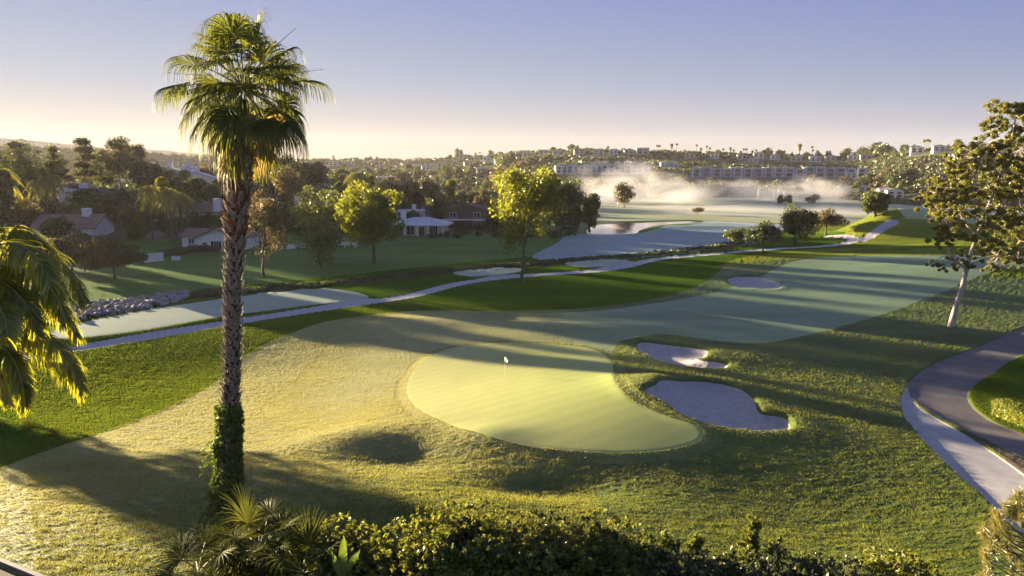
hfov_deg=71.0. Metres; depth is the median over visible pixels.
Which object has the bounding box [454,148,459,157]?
tree
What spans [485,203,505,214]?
garden tree
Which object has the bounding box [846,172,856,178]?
townhouse
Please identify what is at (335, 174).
tree
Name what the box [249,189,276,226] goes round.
garden tree
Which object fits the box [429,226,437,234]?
window
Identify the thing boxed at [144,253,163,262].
garden wall
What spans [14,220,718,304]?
lawn
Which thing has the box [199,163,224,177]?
tree
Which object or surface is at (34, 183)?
palm tree
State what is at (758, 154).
villa
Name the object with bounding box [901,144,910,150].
tree
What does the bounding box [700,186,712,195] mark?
tree
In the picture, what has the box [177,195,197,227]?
palm tree
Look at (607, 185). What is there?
mist
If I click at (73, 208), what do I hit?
garden tree
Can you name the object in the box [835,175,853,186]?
tree
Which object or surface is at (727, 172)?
townhouse
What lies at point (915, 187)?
hillside scrub
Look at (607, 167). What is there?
townhouse
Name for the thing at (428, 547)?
bush
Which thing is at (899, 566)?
bush
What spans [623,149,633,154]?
villa
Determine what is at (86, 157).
tree
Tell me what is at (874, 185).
tree
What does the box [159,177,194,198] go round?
tree
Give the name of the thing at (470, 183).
hillside scrub
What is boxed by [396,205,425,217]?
white cottage
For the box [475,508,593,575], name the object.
bush
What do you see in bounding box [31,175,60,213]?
palm tree
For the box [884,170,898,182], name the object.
tree
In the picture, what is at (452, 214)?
window
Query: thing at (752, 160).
villa
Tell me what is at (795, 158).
apartment block
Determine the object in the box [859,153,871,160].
villa
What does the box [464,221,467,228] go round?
door
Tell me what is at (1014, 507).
bush
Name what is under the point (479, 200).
tree
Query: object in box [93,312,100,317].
rock
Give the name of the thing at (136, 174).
tree
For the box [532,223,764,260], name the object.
fairway
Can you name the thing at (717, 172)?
townhouse
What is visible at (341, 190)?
tree
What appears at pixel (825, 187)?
tree
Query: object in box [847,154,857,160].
villa
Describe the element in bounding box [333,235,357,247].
pergola
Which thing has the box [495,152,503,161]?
tree
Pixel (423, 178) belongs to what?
tree
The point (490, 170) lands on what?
tree
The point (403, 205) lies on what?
garden tree
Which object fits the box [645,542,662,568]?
juniper
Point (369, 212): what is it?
tree
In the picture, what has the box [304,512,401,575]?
bush
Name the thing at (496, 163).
tree
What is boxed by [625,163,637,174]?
townhouse
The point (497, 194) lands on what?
tree
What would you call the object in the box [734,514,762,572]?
juniper
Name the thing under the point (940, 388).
asphalt path
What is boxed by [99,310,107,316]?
rock
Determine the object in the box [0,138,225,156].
mountain
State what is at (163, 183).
palm tree
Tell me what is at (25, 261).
feather palm
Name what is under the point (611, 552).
bush
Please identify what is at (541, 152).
apartment block
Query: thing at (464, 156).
apartment block
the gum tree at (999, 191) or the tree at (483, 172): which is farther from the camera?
the tree at (483, 172)
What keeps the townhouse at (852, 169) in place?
on the hill
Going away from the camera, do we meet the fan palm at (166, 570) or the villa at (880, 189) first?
the fan palm at (166, 570)
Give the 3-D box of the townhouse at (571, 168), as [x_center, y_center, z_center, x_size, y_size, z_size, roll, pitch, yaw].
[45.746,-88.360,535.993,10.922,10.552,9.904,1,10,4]
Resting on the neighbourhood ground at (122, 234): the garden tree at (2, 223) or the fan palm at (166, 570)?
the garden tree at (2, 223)
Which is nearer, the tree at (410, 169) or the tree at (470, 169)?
the tree at (410, 169)
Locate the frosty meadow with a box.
[580,198,1023,228]
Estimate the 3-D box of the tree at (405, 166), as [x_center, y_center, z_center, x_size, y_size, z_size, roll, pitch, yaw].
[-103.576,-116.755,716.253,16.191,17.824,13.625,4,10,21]
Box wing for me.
[177,228,213,246]
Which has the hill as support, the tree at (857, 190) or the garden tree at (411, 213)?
the tree at (857, 190)
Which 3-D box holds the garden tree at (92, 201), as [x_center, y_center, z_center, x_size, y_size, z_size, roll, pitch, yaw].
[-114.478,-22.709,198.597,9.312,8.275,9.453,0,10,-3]
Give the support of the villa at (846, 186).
on the hill
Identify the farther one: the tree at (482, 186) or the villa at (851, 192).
the villa at (851, 192)
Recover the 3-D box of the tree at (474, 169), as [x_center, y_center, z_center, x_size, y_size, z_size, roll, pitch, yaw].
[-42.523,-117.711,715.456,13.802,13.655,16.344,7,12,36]
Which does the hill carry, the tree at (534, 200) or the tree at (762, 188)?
the tree at (762, 188)
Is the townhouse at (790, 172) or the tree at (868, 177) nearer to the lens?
the tree at (868, 177)
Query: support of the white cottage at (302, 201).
on the neighbourhood ground at (122, 234)
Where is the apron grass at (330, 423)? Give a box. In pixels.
[260,311,571,427]
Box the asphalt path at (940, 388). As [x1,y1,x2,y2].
[906,327,1023,457]
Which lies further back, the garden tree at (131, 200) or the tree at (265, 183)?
the tree at (265, 183)
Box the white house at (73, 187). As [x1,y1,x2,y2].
[57,183,106,202]
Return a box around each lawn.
[0,231,1023,466]
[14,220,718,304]
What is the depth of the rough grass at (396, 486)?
33.14 m
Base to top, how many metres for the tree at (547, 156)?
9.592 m
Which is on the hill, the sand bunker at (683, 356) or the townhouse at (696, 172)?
the townhouse at (696, 172)
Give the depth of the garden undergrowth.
201.37 m
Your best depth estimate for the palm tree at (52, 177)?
183.68 m
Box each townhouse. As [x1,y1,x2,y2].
[164,162,189,179]
[180,161,193,174]
[190,166,217,182]
[554,164,565,174]
[566,163,579,174]
[578,163,590,174]
[590,163,600,173]
[600,162,615,174]
[613,164,625,174]
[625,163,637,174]
[638,163,649,173]
[660,161,668,167]
[670,161,678,167]
[690,168,701,177]
[699,167,712,177]
[713,168,722,177]
[722,168,732,177]
[733,167,743,177]
[743,168,753,177]
[754,168,764,177]
[764,167,774,177]
[774,167,785,177]
[785,167,795,177]
[795,168,803,177]
[802,167,813,177]
[814,167,826,177]
[827,167,836,177]
[836,167,847,177]
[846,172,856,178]
[848,168,856,171]
[857,168,867,176]
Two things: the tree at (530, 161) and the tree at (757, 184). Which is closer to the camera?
the tree at (757, 184)
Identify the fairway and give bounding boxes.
[260,255,1023,427]
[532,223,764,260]
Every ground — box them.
[0,255,1023,575]
[3,178,582,242]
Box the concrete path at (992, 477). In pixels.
[900,388,1023,535]
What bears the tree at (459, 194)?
on the neighbourhood ground at (122, 234)
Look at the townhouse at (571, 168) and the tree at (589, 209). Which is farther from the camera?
the townhouse at (571, 168)
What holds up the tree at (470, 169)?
on the hill
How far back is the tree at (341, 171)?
383.59 m
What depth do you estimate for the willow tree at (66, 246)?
115.79 m
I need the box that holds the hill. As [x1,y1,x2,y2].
[2,146,1023,208]
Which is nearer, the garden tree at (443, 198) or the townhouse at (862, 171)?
the garden tree at (443, 198)
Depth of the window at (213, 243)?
151.56 m
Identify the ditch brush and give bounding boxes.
[43,239,767,319]
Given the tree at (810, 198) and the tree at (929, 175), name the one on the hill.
the tree at (929, 175)
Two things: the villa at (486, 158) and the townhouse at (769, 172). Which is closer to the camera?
the townhouse at (769, 172)
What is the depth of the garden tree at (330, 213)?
182.08 m
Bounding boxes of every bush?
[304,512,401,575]
[368,496,521,575]
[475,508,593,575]
[557,506,678,575]
[633,542,881,575]
[844,541,945,575]
[973,486,1023,575]
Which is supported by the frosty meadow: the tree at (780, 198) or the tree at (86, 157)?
the tree at (780, 198)
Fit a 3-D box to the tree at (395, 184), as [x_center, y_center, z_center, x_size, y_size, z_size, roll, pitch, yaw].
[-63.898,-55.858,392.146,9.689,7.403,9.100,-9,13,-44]
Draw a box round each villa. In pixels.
[347,161,354,164]
[375,164,383,168]
[421,164,429,169]
[463,161,471,167]
[476,166,486,172]
[483,156,490,161]
[553,149,562,154]
[573,148,584,154]
[609,149,617,154]
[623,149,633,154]
[685,153,694,158]
[710,153,718,158]
[736,154,746,158]
[748,158,757,163]
[753,152,763,158]
[770,154,779,159]
[809,155,820,161]
[825,155,835,160]
[838,184,850,193]
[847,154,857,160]
[848,187,863,194]
[858,185,869,192]
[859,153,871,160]
[875,186,890,192]
[884,188,904,197]
[910,146,924,155]
[931,145,945,153]
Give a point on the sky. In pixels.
(407, 79)
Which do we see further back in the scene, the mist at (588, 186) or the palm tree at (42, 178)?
the mist at (588, 186)
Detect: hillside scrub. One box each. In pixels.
[0,145,531,200]
[493,147,910,199]
[844,140,1023,207]
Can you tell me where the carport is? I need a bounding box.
[90,187,114,192]
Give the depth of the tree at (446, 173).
574.90 m
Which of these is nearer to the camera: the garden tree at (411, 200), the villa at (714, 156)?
the garden tree at (411, 200)
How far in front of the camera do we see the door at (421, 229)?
182.28 m
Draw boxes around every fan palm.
[145,521,259,575]
[152,8,335,551]
[187,481,317,575]
[244,506,362,575]
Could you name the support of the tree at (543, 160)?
on the hill
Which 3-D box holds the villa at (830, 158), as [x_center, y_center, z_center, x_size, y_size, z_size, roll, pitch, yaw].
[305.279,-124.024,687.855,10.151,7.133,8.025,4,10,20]
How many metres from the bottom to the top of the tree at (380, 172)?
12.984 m
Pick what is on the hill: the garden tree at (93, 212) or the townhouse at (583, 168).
the townhouse at (583, 168)
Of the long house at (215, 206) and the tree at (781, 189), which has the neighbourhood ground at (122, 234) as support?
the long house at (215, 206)
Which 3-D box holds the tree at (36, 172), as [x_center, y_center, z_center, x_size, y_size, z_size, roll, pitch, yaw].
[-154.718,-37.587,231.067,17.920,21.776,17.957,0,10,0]
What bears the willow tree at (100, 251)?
on the lawn at (193, 271)
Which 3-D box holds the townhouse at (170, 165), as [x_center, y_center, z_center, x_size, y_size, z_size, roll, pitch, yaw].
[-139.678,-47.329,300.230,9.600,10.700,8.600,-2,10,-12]
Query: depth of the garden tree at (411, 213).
213.29 m
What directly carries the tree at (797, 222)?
on the lawn at (655, 279)
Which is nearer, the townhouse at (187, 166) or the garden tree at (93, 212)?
the garden tree at (93, 212)
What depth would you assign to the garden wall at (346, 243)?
160.27 m
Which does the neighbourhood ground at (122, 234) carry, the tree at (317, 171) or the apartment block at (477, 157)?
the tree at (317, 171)
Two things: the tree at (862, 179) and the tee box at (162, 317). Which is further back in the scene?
the tree at (862, 179)
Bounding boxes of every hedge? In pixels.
[158,247,190,256]
[187,244,220,252]
[990,398,1023,427]
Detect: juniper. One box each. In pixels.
[627,548,643,575]
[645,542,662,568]
[658,529,686,575]
[682,532,707,570]
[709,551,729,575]
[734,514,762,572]
[760,533,782,564]
[787,554,798,575]
[791,551,811,572]
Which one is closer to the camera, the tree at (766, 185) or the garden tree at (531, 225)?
the garden tree at (531, 225)
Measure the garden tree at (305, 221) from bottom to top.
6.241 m
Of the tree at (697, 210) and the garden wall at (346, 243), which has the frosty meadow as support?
the tree at (697, 210)
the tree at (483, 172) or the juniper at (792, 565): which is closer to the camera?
the juniper at (792, 565)
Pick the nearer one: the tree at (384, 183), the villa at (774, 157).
the tree at (384, 183)
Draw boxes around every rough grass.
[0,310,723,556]
[0,443,607,575]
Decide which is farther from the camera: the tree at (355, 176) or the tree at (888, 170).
the tree at (888, 170)
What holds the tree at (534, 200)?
on the lawn at (655, 279)
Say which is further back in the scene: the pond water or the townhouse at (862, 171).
the townhouse at (862, 171)
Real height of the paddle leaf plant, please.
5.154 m
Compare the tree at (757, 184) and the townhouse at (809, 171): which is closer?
the tree at (757, 184)
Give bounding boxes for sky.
[0,0,1023,233]
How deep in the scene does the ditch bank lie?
115.39 m
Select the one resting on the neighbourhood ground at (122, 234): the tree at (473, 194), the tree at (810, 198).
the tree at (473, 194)
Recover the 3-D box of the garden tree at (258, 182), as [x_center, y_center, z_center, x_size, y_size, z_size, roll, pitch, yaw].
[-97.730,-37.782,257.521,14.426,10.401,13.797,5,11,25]
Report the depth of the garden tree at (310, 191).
211.86 m
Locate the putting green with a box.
[405,343,703,452]
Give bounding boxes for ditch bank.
[44,262,563,318]
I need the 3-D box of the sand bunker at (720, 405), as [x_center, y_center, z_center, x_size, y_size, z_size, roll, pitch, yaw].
[13.348,8.050,49.830,8.444,2.001,13.535,0,10,0]
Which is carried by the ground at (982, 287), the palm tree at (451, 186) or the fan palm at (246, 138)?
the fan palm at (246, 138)
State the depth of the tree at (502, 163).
690.25 m
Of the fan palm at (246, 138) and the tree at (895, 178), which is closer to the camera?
the fan palm at (246, 138)
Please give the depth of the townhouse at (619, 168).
525.39 m
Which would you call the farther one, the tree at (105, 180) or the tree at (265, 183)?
the tree at (265, 183)
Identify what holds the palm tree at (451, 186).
on the neighbourhood ground at (122, 234)
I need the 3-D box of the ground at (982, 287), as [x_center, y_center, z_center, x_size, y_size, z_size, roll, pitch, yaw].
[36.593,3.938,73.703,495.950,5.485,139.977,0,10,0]
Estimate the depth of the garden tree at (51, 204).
196.84 m
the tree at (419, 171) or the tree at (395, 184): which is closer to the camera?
the tree at (395, 184)
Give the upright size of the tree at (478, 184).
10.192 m
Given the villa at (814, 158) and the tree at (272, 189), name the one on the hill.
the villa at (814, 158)
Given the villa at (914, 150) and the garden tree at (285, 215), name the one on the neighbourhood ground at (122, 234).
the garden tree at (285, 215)
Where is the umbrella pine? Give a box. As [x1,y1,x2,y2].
[399,180,441,208]
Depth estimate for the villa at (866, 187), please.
422.90 m
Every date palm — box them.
[164,169,179,179]
[177,169,191,179]
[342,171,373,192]
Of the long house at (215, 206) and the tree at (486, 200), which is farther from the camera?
the tree at (486, 200)
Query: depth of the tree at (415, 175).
616.26 m
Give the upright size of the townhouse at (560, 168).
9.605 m
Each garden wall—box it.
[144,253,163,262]
[171,256,180,259]
[281,244,304,248]
[333,242,355,245]
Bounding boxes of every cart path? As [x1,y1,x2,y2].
[2,235,858,362]
[859,219,899,241]
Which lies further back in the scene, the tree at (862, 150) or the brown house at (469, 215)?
the tree at (862, 150)
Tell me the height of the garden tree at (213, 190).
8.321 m
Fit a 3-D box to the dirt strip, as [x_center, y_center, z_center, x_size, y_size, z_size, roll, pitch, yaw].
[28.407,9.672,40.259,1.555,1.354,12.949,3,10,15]
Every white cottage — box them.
[294,196,332,209]
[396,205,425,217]
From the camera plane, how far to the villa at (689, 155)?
699.12 m
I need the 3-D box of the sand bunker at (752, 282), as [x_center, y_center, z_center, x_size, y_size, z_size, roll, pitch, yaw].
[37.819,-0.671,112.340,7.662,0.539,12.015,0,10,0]
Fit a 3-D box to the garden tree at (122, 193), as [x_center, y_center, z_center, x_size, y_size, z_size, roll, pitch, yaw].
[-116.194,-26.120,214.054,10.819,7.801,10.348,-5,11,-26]
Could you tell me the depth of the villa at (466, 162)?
840.23 m
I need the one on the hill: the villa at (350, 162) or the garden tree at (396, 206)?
the villa at (350, 162)
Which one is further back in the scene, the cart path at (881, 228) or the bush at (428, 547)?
the cart path at (881, 228)
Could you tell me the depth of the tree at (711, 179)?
444.37 m
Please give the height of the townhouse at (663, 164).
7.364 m
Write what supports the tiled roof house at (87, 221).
on the neighbourhood ground at (122, 234)
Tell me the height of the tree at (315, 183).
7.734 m
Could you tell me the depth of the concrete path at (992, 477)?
40.28 m
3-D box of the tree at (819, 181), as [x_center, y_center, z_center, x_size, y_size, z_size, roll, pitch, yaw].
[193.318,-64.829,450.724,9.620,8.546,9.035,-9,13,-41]
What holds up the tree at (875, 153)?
on the hill
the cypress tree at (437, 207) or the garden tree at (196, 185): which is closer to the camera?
the cypress tree at (437, 207)
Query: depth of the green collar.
41.02 m
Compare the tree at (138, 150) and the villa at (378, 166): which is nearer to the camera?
the tree at (138, 150)
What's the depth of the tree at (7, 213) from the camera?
168.70 m
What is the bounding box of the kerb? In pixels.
[0,558,44,575]
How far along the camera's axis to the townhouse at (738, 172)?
506.81 m
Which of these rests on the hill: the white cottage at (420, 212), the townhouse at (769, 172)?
the townhouse at (769, 172)
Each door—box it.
[419,227,424,235]
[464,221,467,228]
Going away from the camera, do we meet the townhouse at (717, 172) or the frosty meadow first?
the frosty meadow
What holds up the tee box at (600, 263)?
on the lawn at (655, 279)
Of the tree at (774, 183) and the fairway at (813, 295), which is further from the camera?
the tree at (774, 183)
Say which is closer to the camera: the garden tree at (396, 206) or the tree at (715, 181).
the garden tree at (396, 206)
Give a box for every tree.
[0,138,68,194]
[0,140,32,180]
[0,150,27,181]
[0,166,16,226]
[0,168,27,228]
[0,213,5,226]
[9,196,46,230]
[13,177,35,202]
[22,179,47,206]
[27,194,62,213]
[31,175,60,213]
[39,214,74,239]
[41,174,68,212]
[41,231,93,273]
[42,145,76,199]
[55,201,82,213]
[65,188,101,207]
[67,207,100,213]
[71,137,98,186]
[73,235,148,278]
[82,191,116,210]
[90,148,117,187]
[95,194,126,222]
[97,135,136,187]
[102,187,135,202]
[116,203,146,227]
[120,156,170,202]
[123,220,150,240]
[124,190,153,209]
[127,143,149,189]
[134,185,163,239]
[136,201,166,223]
[144,166,173,190]
[154,177,168,237]
[154,187,185,243]
[157,216,183,235]
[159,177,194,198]
[166,196,184,235]
[167,192,193,231]
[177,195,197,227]
[180,214,207,229]
[183,176,209,198]
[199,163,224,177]
[200,178,228,199]
[202,214,214,227]
[210,213,227,227]
[219,174,262,184]
[246,197,290,275]
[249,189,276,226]
[250,181,267,197]
[253,163,275,189]
[269,165,305,201]
[269,182,279,194]
[274,154,306,175]
[274,199,294,213]
[276,210,301,230]
[283,186,345,268]
[289,184,324,204]
[292,208,316,228]
[296,161,329,186]
[305,176,318,187]
[316,204,343,229]
[317,191,344,203]
[330,171,338,178]
[333,179,407,263]
[333,180,347,186]
[334,173,345,182]
[335,167,350,177]
[337,186,350,196]
[348,166,358,171]
[363,166,376,174]
[368,175,374,187]
[373,167,387,175]
[377,178,388,189]
[386,176,396,183]
[388,179,401,190]
[389,199,400,214]
[393,170,413,181]
[396,193,408,209]
[398,190,421,208]
[401,162,416,173]
[406,210,421,218]
[407,168,417,174]
[411,170,419,180]
[415,165,424,175]
[418,177,429,182]
[424,191,448,211]
[425,169,437,176]
[429,196,445,219]
[438,164,454,180]
[440,180,446,188]
[445,179,456,207]
[451,164,463,172]
[451,170,467,180]
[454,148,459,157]
[455,183,463,189]
[455,190,468,202]
[463,164,476,172]
[464,165,473,172]
[469,191,479,200]
[471,181,481,190]
[472,195,484,204]
[477,184,493,195]
[479,188,494,202]
[480,168,489,176]
[482,198,496,205]
[483,180,495,187]
[485,166,494,175]
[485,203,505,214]
[487,166,567,282]
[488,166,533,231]
[490,212,509,226]
[493,189,501,198]
[494,154,508,167]
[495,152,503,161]
[498,158,509,167]
[499,154,511,162]
[514,160,527,169]
[520,211,539,229]
[524,155,541,166]
[530,185,563,225]
[537,157,547,163]
[542,153,553,160]
[552,180,579,230]
[562,178,586,231]
[574,184,584,191]
[581,193,600,231]
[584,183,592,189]
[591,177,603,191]
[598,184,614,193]
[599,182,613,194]
[613,181,635,207]
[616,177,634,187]
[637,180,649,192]
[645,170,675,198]
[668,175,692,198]
[692,207,704,214]
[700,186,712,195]
[704,177,715,186]
[705,179,725,192]
[712,180,730,194]
[721,227,749,252]
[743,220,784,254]
[745,180,755,190]
[753,181,762,189]
[756,183,771,191]
[757,186,769,192]
[766,147,772,153]
[768,179,781,191]
[776,185,787,193]
[777,194,785,203]
[779,203,821,245]
[783,195,792,203]
[802,174,818,187]
[804,195,815,202]
[811,194,819,202]
[813,178,823,187]
[813,180,835,193]
[816,207,850,234]
[834,186,849,194]
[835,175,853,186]
[840,148,852,155]
[850,175,868,185]
[851,182,862,194]
[855,146,869,154]
[860,189,892,216]
[865,174,873,182]
[866,142,882,154]
[868,181,882,190]
[872,144,888,154]
[873,143,893,155]
[874,171,887,183]
[879,167,892,176]
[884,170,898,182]
[886,173,903,184]
[896,179,910,187]
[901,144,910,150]
[903,166,919,173]
[913,98,1023,326]
[923,172,937,179]
[936,162,945,172]
[940,174,955,178]
[991,220,1023,257]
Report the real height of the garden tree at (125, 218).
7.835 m
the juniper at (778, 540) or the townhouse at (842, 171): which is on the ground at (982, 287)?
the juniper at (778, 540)
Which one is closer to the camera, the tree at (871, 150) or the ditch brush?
the ditch brush
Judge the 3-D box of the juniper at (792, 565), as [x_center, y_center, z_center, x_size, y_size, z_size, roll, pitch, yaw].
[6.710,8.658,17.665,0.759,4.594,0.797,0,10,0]
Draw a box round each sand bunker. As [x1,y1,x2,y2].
[637,343,726,367]
[645,380,789,430]
[728,277,780,288]
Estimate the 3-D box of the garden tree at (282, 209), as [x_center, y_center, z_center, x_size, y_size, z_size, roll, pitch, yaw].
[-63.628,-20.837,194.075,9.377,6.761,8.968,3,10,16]
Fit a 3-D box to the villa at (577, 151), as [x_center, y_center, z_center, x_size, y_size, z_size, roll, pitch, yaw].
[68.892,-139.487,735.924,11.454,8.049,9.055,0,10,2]
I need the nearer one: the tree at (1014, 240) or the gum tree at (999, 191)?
the gum tree at (999, 191)
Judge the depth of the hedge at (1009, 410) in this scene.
50.06 m
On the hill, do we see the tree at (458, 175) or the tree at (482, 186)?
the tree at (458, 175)
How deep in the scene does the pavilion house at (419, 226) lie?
182.43 m
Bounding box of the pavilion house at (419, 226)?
[391,212,453,236]
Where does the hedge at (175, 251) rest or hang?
on the lawn at (193, 271)
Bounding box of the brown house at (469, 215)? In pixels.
[442,202,489,228]
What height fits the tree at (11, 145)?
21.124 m
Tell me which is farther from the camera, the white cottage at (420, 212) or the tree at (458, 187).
the tree at (458, 187)
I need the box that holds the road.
[0,568,19,575]
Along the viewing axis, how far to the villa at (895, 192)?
378.89 m
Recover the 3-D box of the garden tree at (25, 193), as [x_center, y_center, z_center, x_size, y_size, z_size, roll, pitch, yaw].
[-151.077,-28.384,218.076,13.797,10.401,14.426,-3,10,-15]
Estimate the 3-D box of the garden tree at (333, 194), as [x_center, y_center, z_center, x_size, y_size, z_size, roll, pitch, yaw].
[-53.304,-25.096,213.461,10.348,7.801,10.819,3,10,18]
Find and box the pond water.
[587,221,783,233]
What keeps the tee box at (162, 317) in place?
on the lawn at (655, 279)
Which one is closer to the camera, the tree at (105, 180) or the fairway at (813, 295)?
the fairway at (813, 295)
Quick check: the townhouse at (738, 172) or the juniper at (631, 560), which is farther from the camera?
the townhouse at (738, 172)
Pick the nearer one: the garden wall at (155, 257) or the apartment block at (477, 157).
the garden wall at (155, 257)
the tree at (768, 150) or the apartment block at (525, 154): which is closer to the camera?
the tree at (768, 150)
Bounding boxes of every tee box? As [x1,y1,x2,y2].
[51,288,368,338]
[453,267,520,275]
[565,259,629,266]
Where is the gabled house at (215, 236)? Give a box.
[191,227,259,251]
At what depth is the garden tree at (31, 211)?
173.32 m
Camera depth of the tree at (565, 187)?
195.04 m
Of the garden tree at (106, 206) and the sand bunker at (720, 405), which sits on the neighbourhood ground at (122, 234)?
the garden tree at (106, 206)
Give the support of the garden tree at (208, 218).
on the neighbourhood ground at (122, 234)
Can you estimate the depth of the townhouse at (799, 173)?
505.50 m
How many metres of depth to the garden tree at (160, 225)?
170.74 m
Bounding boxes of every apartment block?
[328,161,337,165]
[377,176,395,181]
[459,154,468,159]
[474,155,483,160]
[522,152,531,157]
[539,150,548,155]
[593,149,603,154]
[636,148,648,154]
[790,156,801,161]
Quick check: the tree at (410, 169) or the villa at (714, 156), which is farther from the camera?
the villa at (714, 156)
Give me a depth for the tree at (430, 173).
673.21 m
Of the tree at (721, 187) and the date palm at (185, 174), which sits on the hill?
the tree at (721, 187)
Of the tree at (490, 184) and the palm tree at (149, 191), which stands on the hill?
the tree at (490, 184)
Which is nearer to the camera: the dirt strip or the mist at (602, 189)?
the dirt strip
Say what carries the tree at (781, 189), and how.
on the hill
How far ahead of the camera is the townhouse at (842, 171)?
499.61 m
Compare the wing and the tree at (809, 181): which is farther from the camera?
the tree at (809, 181)
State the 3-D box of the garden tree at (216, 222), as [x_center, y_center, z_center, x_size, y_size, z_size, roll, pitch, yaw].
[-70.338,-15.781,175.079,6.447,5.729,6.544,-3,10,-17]
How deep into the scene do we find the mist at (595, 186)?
445.31 m
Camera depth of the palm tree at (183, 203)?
161.84 m
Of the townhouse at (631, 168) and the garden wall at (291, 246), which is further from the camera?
the townhouse at (631, 168)
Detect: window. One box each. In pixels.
[188,238,194,243]
[210,241,221,250]
[406,226,414,234]
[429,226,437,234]
[449,212,455,217]
[473,212,479,217]
[473,221,480,226]
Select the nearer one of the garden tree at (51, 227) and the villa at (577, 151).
the garden tree at (51, 227)
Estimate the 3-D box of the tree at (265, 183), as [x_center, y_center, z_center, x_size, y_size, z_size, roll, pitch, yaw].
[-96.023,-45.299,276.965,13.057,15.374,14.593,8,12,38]
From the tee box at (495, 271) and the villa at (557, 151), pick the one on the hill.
the villa at (557, 151)
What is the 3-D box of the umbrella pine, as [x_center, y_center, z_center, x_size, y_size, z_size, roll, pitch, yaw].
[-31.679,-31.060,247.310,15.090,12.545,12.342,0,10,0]
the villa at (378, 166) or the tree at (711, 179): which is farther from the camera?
the villa at (378, 166)
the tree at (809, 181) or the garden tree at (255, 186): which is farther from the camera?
the tree at (809, 181)
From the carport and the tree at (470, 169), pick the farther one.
the tree at (470, 169)
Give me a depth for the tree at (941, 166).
439.16 m
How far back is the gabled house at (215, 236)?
151.69 m
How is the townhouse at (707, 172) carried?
on the hill
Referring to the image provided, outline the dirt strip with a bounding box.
[965,431,1023,473]
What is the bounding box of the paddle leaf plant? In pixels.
[331,535,359,575]
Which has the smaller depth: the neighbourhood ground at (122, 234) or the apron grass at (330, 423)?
the apron grass at (330, 423)
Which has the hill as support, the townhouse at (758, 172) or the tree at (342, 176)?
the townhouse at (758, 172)
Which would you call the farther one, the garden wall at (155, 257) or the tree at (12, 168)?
the tree at (12, 168)
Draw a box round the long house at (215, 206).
[153,199,227,220]
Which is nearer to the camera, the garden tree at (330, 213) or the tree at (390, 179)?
the garden tree at (330, 213)
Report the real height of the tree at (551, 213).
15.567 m
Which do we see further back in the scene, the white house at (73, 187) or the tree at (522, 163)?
the tree at (522, 163)
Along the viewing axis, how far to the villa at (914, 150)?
556.37 m
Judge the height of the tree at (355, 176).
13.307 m
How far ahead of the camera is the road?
25.53 m
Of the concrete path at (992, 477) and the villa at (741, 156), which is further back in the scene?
the villa at (741, 156)
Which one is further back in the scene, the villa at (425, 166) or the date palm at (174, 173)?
the villa at (425, 166)
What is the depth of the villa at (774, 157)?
691.68 m
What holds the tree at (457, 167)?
on the hill
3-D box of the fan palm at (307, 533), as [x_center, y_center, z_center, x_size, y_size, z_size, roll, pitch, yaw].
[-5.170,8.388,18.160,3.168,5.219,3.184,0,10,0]
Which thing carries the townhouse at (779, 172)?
on the hill
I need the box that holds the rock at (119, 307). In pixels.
[114,305,122,309]
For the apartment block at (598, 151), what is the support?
on the hill
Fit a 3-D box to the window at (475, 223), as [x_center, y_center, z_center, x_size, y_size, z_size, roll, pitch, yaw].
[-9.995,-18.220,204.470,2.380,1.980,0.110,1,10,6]
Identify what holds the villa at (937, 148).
on the hill
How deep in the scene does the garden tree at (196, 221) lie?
176.77 m
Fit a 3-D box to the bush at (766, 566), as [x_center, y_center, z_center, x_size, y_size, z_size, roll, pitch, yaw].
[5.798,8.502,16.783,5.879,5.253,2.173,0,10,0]
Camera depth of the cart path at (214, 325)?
96.93 m
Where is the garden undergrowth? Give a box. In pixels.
[3,175,581,238]
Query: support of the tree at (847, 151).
on the hill
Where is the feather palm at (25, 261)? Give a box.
[0,216,95,418]
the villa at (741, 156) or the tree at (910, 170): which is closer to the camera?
the tree at (910, 170)
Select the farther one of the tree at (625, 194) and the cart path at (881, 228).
the tree at (625, 194)
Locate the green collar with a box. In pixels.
[393,341,721,463]
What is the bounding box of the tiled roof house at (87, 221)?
[28,208,118,239]
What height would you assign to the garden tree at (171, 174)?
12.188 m
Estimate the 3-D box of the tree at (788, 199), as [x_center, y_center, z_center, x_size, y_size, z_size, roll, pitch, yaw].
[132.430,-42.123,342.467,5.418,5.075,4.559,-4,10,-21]

